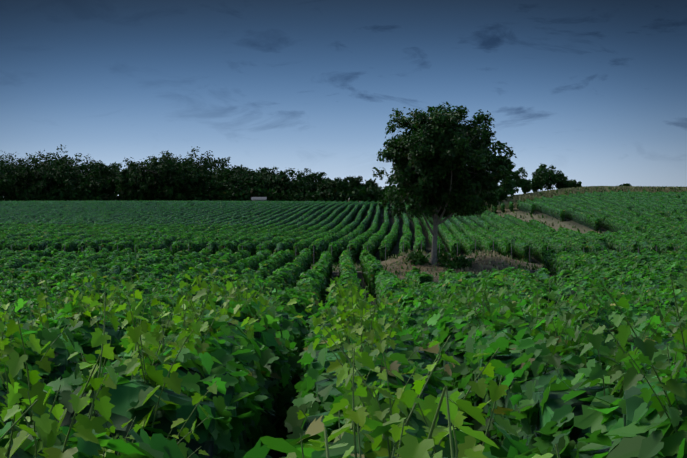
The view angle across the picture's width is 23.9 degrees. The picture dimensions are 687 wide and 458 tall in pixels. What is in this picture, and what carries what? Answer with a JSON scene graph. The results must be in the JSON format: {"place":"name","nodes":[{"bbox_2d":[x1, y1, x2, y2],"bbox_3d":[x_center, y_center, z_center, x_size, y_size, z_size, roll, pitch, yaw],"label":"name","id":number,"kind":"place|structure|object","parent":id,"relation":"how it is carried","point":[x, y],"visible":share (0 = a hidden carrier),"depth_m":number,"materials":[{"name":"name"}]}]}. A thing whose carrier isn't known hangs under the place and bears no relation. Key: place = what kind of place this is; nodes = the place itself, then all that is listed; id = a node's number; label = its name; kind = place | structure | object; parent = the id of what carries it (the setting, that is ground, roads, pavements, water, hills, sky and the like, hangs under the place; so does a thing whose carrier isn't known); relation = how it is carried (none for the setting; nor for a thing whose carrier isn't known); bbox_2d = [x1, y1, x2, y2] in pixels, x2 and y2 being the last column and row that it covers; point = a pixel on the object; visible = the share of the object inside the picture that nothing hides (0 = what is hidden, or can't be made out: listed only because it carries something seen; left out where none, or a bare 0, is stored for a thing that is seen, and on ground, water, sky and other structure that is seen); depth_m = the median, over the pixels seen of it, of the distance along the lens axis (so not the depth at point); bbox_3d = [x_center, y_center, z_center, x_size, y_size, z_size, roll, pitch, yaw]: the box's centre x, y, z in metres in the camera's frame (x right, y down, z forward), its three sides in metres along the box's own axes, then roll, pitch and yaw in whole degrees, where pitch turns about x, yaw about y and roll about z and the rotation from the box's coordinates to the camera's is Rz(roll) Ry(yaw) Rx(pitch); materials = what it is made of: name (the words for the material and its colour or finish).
{"place":"outdoors","nodes":[
{"label":"outdoors","id":0,"kind":"place"},
{"bbox_2d":[251,197,266,200],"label":"trailer","id":1,"kind":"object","parent":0,"point":[258,198],"depth_m":394.11,"materials":[{"name":"grey metal"}]},
{"bbox_2d":[0,0,686,195],"label":"sky","id":2,"kind":"structure","parent":0,"point":[594,91],"materials":[{"name":"blue"}]},
{"bbox_2d":[292,191,610,433],"bbox_3d":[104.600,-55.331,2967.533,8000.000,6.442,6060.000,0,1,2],"label":"terrain","id":3,"kind":"structure","parent":0,"point":[568,223],"depth_m":120.43,"materials":[{"name":"brown soil"}]},
{"bbox_2d":[0,144,409,204],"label":"forest","id":4,"kind":"object","parent":3,"relation":"on","point":[91,177],"materials":[{"name":"green plant"}]},
{"bbox_2d":[11,239,674,264],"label":"vineyard posts","id":5,"kind":"object","parent":3,"relation":"on","point":[367,249],"visible":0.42,"depth_m":117.34,"materials":[{"name":"brown wood"}]},
{"bbox_2d":[0,287,686,457],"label":"vine leaves","id":6,"kind":"object","parent":3,"relation":"on","point":[297,375],"visible":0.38,"depth_m":10.52,"materials":[{"name":"green plant"}]},
{"bbox_2d":[0,190,686,321],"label":"vine leaves","id":7,"kind":"object","parent":3,"relation":"on","point":[378,291],"visible":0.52,"depth_m":118.05,"materials":[{"name":"green plant"}]},
{"bbox_2d":[0,190,686,457],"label":"grapevines","id":8,"kind":"object","parent":3,"relation":"on","point":[123,396],"visible":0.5,"depth_m":44.62,"materials":[{"name":"green plant"}]},
{"bbox_2d":[0,258,686,457],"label":"vine shoot","id":9,"kind":"object","parent":8,"relation":"on","point":[84,426],"depth_m":8.23,"materials":[{"name":"green plant"}]},
{"bbox_2d":[366,250,474,290],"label":"bushes","id":10,"kind":"object","parent":3,"relation":"on","point":[446,261],"visible":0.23,"depth_m":106.83,"materials":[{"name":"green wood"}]},
{"bbox_2d":[372,102,518,265],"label":"walnut tree","id":11,"kind":"object","parent":3,"relation":"on","point":[429,175],"depth_m":105.66,"materials":[{"name":"green plant"}]},
{"bbox_2d":[310,186,686,277],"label":"grass tufts","id":12,"kind":"object","parent":3,"relation":"on","point":[564,191],"visible":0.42,"depth_m":255.75,"materials":[{"name":"plant"}]},
{"bbox_2d":[482,163,630,200],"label":"ridge tree","id":13,"kind":"object","parent":3,"relation":"on","point":[542,176],"depth_m":265.49,"materials":[{"name":"green plant"}]}
]}

